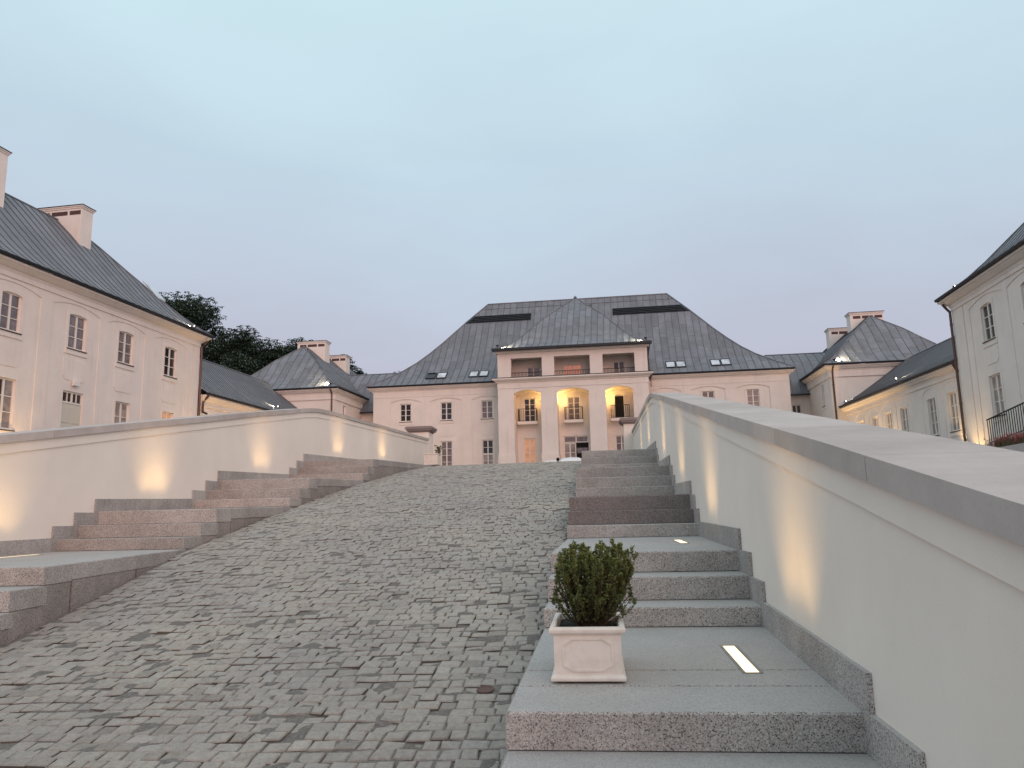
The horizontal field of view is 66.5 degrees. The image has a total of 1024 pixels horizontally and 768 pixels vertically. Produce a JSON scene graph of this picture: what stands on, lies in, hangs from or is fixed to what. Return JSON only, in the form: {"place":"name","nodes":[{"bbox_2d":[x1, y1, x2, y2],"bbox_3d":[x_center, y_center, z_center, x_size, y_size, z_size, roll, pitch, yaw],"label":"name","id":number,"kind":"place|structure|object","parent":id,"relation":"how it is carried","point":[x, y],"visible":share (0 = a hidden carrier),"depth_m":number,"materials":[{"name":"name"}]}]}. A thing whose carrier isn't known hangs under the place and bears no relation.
{"place":"outdoors","nodes":[
{"label":"outdoors","id":0,"kind":"place"},
{"bbox_2d":[0,461,581,767],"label":"cobbled ramp","id":1,"kind":"structure","parent":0,"point":[396,620],"depth_m":6.00,"materials":[{"name":"stone"}]},
{"bbox_2d":[477,686,493,693],"bbox_3d":[-0.162,1.887,4.798,0.110,0.044,0.110,-3,-10,8],"label":"drain cap","id":2,"kind":"object","parent":1,"relation":"on","point":[485,690],"visible":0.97,"depth_m":4.78,"materials":[{"name":"metal"}]},
{"bbox_2d":[0,0,1023,374],"label":"sky","id":3,"kind":"structure","parent":0,"point":[365,178],"materials":[{"name":"blue"}]},
{"bbox_3d":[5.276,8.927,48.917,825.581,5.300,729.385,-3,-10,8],"label":"ground","id":4,"kind":"structure","parent":0,"visible":0},
{"bbox_2d":[0,146,213,432],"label":"wing pavilion","id":5,"kind":"structure","parent":4,"relation":"on","point":[92,332],"depth_m":36.40,"materials":[{"name":"beige paint"}]},
{"bbox_2d":[0,373,19,432],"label":"window","id":6,"kind":"structure","parent":5,"relation":"in","point":[6,385],"depth_m":31.38,"materials":[{"name":"white paint"}]},
{"bbox_2d":[0,285,25,340],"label":"window","id":7,"kind":"structure","parent":5,"relation":"in","point":[10,299],"depth_m":31.75,"materials":[{"name":"grey glass"}]},
{"bbox_2d":[60,403,80,427],"bbox_3d":[-19.644,2.287,34.588,0.065,2.800,1.270,-3,-10,10],"label":"door","id":8,"kind":"structure","parent":5,"relation":"in","point":[70,414],"depth_m":34.74,"materials":[{"name":"beige"}]},
{"bbox_2d":[62,390,81,405],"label":"transom window","id":9,"kind":"structure","parent":5,"relation":"in","point":[73,398],"depth_m":34.89,"materials":[{"name":"white paint"}]},
{"bbox_2d":[64,309,89,357],"bbox_3d":[-19.669,-2.256,35.315,0.202,1.980,1.400,-3,-10,10],"label":"window","id":10,"kind":"structure","parent":5,"relation":"in","point":[75,331],"depth_m":35.36,"materials":[{"name":"grey glass"}]},
{"bbox_2d":[112,398,131,422],"bbox_3d":[-19.032,1.872,37.966,0.149,2.230,1.310,-3,-10,10],"label":"window","id":11,"kind":"structure","parent":5,"relation":"in","point":[120,410],"depth_m":38.07,"materials":[{"name":"white paint"}]},
{"bbox_2d":[115,327,135,370],"bbox_3d":[-19.085,-1.714,38.559,0.197,1.980,1.420,-3,-10,10],"label":"window","id":12,"kind":"structure","parent":5,"relation":"in","point":[124,336],"depth_m":38.60,"materials":[{"name":"white paint"}]},
{"bbox_2d":[160,408,174,418],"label":"window","id":13,"kind":"structure","parent":5,"relation":"in","point":[163,415],"depth_m":41.64,"materials":[{"name":"white paint"}]},
{"bbox_2d":[162,343,178,382],"bbox_3d":[-18.448,-1.118,42.129,0.202,1.980,1.370,-3,-10,10],"label":"window","id":14,"kind":"structure","parent":5,"relation":"in","point":[169,351],"depth_m":42.19,"materials":[{"name":"white paint"}]},
{"bbox_2d":[158,291,234,363],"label":"tree","id":15,"kind":"object","parent":4,"relation":"on","point":[197,313],"visible":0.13,"depth_m":75.50,"materials":[{"name":"green plant"}]},
{"bbox_2d":[0,408,428,540],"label":"parapet wall","id":16,"kind":"structure","parent":4,"relation":"on","point":[49,478],"depth_m":12.47,"materials":[{"name":"paint"}]},
{"bbox_2d":[0,454,432,646],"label":"granite staircase","id":17,"kind":"structure","parent":4,"relation":"on","point":[106,546],"depth_m":10.35,"materials":[{"name":"grey stone"}]},
{"bbox_2d":[0,554,42,557],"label":"strip light","id":18,"kind":"object","parent":17,"relation":"on","point":[21,555],"visible":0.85,"depth_m":9.01,"materials":[{"name":"white glass"}]},
{"bbox_2d":[200,351,237,369],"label":"tree","id":19,"kind":"object","parent":4,"relation":"on","point":[223,364],"depth_m":72.80,"materials":[{"name":"green plant"}]},
{"bbox_2d":[222,354,264,374],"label":"tree","id":20,"kind":"object","parent":4,"relation":"on","point":[242,357],"visible":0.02,"depth_m":74.40,"materials":[{"name":"green plant"}]},
{"bbox_2d":[197,359,297,415],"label":"wing","id":21,"kind":"structure","parent":4,"relation":"on","point":[224,390],"depth_m":51.55,"materials":[{"name":"grey metal"}]},
{"bbox_2d":[212,325,285,375],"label":"tree","id":22,"kind":"object","parent":4,"relation":"on","point":[240,345],"visible":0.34,"depth_m":77.17,"materials":[{"name":"green plant"}]},
{"bbox_2d":[247,337,322,388],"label":"tree","id":23,"kind":"object","parent":4,"relation":"on","point":[289,348],"visible":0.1,"depth_m":76.98,"materials":[{"name":"green plant"}]},
{"bbox_2d":[240,340,368,419],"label":"pavilion","id":24,"kind":"structure","parent":4,"relation":"on","point":[303,374],"depth_m":62.84,"materials":[{"name":"beige paint"}]},
{"bbox_2d":[342,403,345,414],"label":"window","id":25,"kind":"structure","parent":24,"relation":"in","point":[343,405],"depth_m":62.24,"materials":[{"name":"white paint"}]},
{"bbox_2d":[341,354,355,371],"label":"tree","id":26,"kind":"object","parent":4,"relation":"on","point":[352,361],"visible":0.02,"depth_m":80.54,"materials":[{"name":"green plant"}]},
{"bbox_2d":[350,364,366,374],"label":"tree","id":27,"kind":"object","parent":4,"relation":"on","point":[358,372],"visible":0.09,"depth_m":90.52,"materials":[{"name":"green plant"}]},
{"bbox_2d":[324,373,396,422],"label":"link building","id":28,"kind":"structure","parent":4,"relation":"on","point":[360,383],"depth_m":67.75,"materials":[{"name":"beige paint"}]},
{"bbox_2d":[405,426,436,453],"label":"gate pillar","id":29,"kind":"structure","parent":4,"relation":"on","point":[426,431],"depth_m":33.26,"materials":[{"name":"paint"}]},
{"bbox_2d":[424,453,440,465],"bbox_3d":[-2.953,2.809,29.009,0.575,0.418,0.604,-3,-10,8],"label":"planter box","id":30,"kind":"object","parent":4,"relation":"on","point":[433,459],"visible":0.98,"depth_m":28.75,"materials":[{"name":"white stone"}]},
{"bbox_2d":[434,445,441,453],"bbox_3d":[-2.735,2.464,29.035,0.297,0.412,0.391,-3,-10,8],"label":"shrub","id":31,"kind":"object","parent":30,"relation":"in","point":[439,448],"visible":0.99,"depth_m":28.99,"materials":[{"name":"green plant"}]},
{"bbox_2d":[560,457,581,460],"bbox_3d":[3.863,5.451,49.947,1.760,1.480,4.200,-3,-10,8],"label":"parked car","id":32,"kind":"object","parent":4,"relation":"on","point":[572,459],"visible":0.02,"depth_m":48.72,"materials":[{"name":"white paint"}]},
{"bbox_2d":[366,293,795,465],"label":"palace","id":33,"kind":"structure","parent":4,"relation":"on","point":[470,391],"depth_m":60.86,"materials":[{"name":"beige paint"}]},
{"bbox_2d":[398,402,412,424],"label":"window","id":34,"kind":"structure","parent":33,"relation":"in","point":[405,409],"depth_m":62.37,"materials":[{"name":"white paint"}]},
{"bbox_2d":[439,400,453,423],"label":"window","id":35,"kind":"structure","parent":33,"relation":"in","point":[446,409],"depth_m":61.91,"materials":[{"name":"white paint"}]},
{"bbox_2d":[439,439,453,465],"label":"window","id":36,"kind":"structure","parent":33,"relation":"in","point":[447,451],"depth_m":61.38,"materials":[{"name":"white paint"}]},
{"bbox_2d":[480,399,494,421],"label":"window","id":37,"kind":"structure","parent":33,"relation":"in","point":[488,407],"depth_m":61.47,"materials":[{"name":"grey glass"}]},
{"bbox_2d":[480,438,494,463],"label":"window","id":38,"kind":"structure","parent":33,"relation":"in","point":[487,444],"depth_m":60.92,"materials":[{"name":"white paint"}]},
{"bbox_2d":[522,396,536,420],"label":"window","id":39,"kind":"structure","parent":33,"relation":"in","point":[531,402],"depth_m":60.21,"materials":[{"name":"white paint"}]},
{"bbox_2d":[522,436,537,462],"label":"window","id":40,"kind":"structure","parent":33,"relation":"in","point":[529,450],"depth_m":59.67,"materials":[{"name":"orange glass"}]},
{"bbox_2d":[527,367,539,375],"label":"window","id":41,"kind":"structure","parent":33,"relation":"in","point":[529,369],"depth_m":60.77,"materials":[{"name":"grey glass"}]},
{"bbox_2d":[564,443,575,457],"bbox_3d":[4.441,6.159,59.057,0.910,3.370,0.058,-3,-10,8],"label":"entrance door","id":42,"kind":"structure","parent":33,"relation":"in","point":[569,448],"depth_m":59.26,"materials":[{"name":"white paint"}]},
{"bbox_2d":[564,364,581,374],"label":"window","id":43,"kind":"structure","parent":33,"relation":"in","point":[577,367],"depth_m":60.34,"materials":[{"name":"glass"}]},
{"bbox_2d":[566,394,581,419],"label":"window","id":44,"kind":"structure","parent":33,"relation":"in","point":[572,401],"depth_m":59.74,"materials":[{"name":"white paint"}]},
{"bbox_2d":[562,434,589,443],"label":"transom window","id":45,"kind":"structure","parent":33,"relation":"in","point":[570,438],"depth_m":59.31,"materials":[{"name":"white paint"}]},
{"bbox_2d":[576,443,588,457],"bbox_3d":[5.365,6.122,58.958,0.910,3.370,0.020,-3,-10,8],"label":"entrance door","id":46,"kind":"structure","parent":33,"relation":"in","point":[578,445],"depth_m":59.18,"materials":[{"name":"black"}]},
{"bbox_2d":[614,434,623,449],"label":"window","id":47,"kind":"structure","parent":33,"relation":"in","point":[618,440],"depth_m":58.80,"materials":[{"name":"white paint"}]},
{"bbox_2d":[613,361,624,371],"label":"window","id":48,"kind":"structure","parent":33,"relation":"in","point":[620,364],"depth_m":59.87,"materials":[{"name":"grey glass"}]},
{"bbox_2d":[612,393,626,417],"bbox_3d":[8.123,1.661,59.074,1.100,1.980,0.450,-3,-10,8],"label":"open door","id":49,"kind":"structure","parent":33,"relation":"in","point":[618,399],"depth_m":59.25,"materials":[{"name":"white paint"}]},
{"bbox_2d":[656,391,671,392],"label":"window","id":50,"kind":"structure","parent":33,"relation":"in","point":[657,391],"depth_m":59.66,"materials":[{"name":"white paint"}]},
{"bbox_2d":[700,389,716,398],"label":"window","id":51,"kind":"structure","parent":33,"relation":"in","point":[710,393],"depth_m":59.23,"materials":[{"name":"white paint"}]},
{"bbox_2d":[744,387,761,406],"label":"window","id":52,"kind":"structure","parent":33,"relation":"in","point":[752,394],"depth_m":58.73,"materials":[{"name":"white paint"}]},
{"bbox_2d":[619,417,637,449],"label":"gate pillar","id":53,"kind":"structure","parent":4,"relation":"on","point":[627,424],"depth_m":32.54,"materials":[{"name":"paint"}]},
{"bbox_2d":[501,441,926,767],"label":"granite staircase","id":54,"kind":"structure","parent":4,"relation":"on","point":[688,693],"depth_m":3.76,"materials":[{"name":"grey stone"}]},
{"bbox_2d":[548,612,626,681],"bbox_3d":[0.397,1.354,4.063,0.372,0.253,0.614,-2,-10,6],"label":"planter box","id":55,"kind":"object","parent":54,"relation":"on","point":[587,654],"visible":0.88,"depth_m":3.78,"materials":[{"name":"white stone"}]},
{"bbox_2d":[549,538,637,626],"bbox_3d":[0.433,1.053,4.132,0.488,0.464,0.453,-3,-10,8],"label":"shrub","id":56,"kind":"object","parent":55,"relation":"in","point":[595,584],"visible":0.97,"depth_m":4.04,"materials":[{"name":"green plant"}]},
{"bbox_2d":[673,540,688,542],"bbox_3d":[1.708,1.599,7.920,0.100,0.017,0.760,-2,-10,6],"label":"strip light","id":57,"kind":"object","parent":54,"relation":"on","point":[680,541],"visible":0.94,"depth_m":7.88,"materials":[{"name":"white glass"}]},
{"bbox_2d":[719,645,763,673],"bbox_3d":[1.242,1.499,4.264,0.100,0.023,0.760,-2,-10,6],"label":"strip light","id":58,"kind":"object","parent":54,"relation":"on","point":[738,657],"visible":1,"depth_m":4.21,"materials":[{"name":"white glass"}]},
{"bbox_2d":[764,352,842,414],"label":"link building","id":59,"kind":"structure","parent":4,"relation":"on","point":[805,363],"depth_m":62.02,"materials":[{"name":"beige paint"}]},
{"bbox_2d":[792,405,800,412],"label":"window","id":60,"kind":"structure","parent":59,"relation":"in","point":[795,408],"depth_m":60.97,"materials":[{"name":"white paint"}]},
{"bbox_2d":[631,392,1023,767],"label":"parapet wall","id":61,"kind":"structure","parent":4,"relation":"on","point":[891,560],"depth_m":2.86,"materials":[{"name":"paint"}]},
{"bbox_2d":[799,310,936,420],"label":"pavilion","id":62,"kind":"structure","parent":4,"relation":"on","point":[876,344],"depth_m":56.19,"materials":[{"name":"beige paint"}]},
{"bbox_2d":[820,383,825,410],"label":"window","id":63,"kind":"structure","parent":62,"relation":"in","point":[823,407],"depth_m":57.15,"materials":[{"name":"white paint"}]},
{"bbox_2d":[838,336,966,440],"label":"wing","id":64,"kind":"structure","parent":4,"relation":"on","point":[927,403],"depth_m":44.39,"materials":[{"name":"beige paint"}]},
{"bbox_2d":[871,414,879,426],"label":"window","id":65,"kind":"structure","parent":64,"relation":"in","point":[876,419],"depth_m":49.67,"materials":[{"name":"white paint"}]},
{"bbox_2d":[884,409,893,428],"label":"window","id":66,"kind":"structure","parent":64,"relation":"in","point":[889,415],"depth_m":47.61,"materials":[{"name":"white paint"}]},
{"bbox_2d":[899,404,910,431],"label":"window","id":67,"kind":"structure","parent":64,"relation":"in","point":[905,415],"depth_m":45.39,"materials":[{"name":"grey glass"}]},
{"bbox_2d":[926,395,940,436],"bbox_3d":[22.575,1.823,41.788,0.215,2.370,1.220,-2,-10,4],"label":"window","id":68,"kind":"structure","parent":64,"relation":"in","point":[932,402],"depth_m":41.90,"materials":[{"name":"grey glass"}]},
{"bbox_2d":[945,388,961,436],"bbox_3d":[22.414,1.448,39.571,0.214,2.370,1.190,-2,-10,4],"label":"window","id":69,"kind":"structure","parent":64,"relation":"in","point":[953,397],"depth_m":39.66,"materials":[{"name":"white paint"}]},
{"bbox_2d":[934,222,1023,444],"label":"wing pavilion","id":70,"kind":"structure","parent":4,"relation":"on","point":[983,302],"depth_m":33.96,"materials":[{"name":"beige paint"}]},
{"bbox_2d":[978,297,997,348],"bbox_3d":[20.719,-2.654,33.971,0.201,2.000,1.350,-3,-10,8],"label":"window","id":71,"kind":"structure","parent":70,"relation":"in","point":[987,305],"depth_m":34.03,"materials":[{"name":"grey glass"}]},
{"bbox_2d":[987,369,1007,422],"bbox_3d":[20.788,0.519,33.428,0.201,2.160,1.350,-3,-10,8],"label":"window","id":72,"kind":"structure","parent":70,"relation":"in","point":[996,380],"depth_m":33.52,"materials":[{"name":"white paint"}]},
{"bbox_2d":[1018,278,1023,326],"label":"window","id":73,"kind":"structure","parent":70,"relation":"in","point":[1021,282],"depth_m":31.05,"materials":[{"name":"white paint"}]},
{"bbox_2d":[984,431,1023,451],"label":"flower bed","id":74,"kind":"object","parent":4,"relation":"on","point":[1016,443],"visible":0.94,"depth_m":29.38,"materials":[{"name":"plant"}]},
{"bbox_2d":[986,402,1023,445],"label":"stair railing","id":75,"kind":"object","parent":4,"relation":"on","point":[1020,404],"visible":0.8,"depth_m":31.02,"materials":[{"name":"black metal"}]}
]}

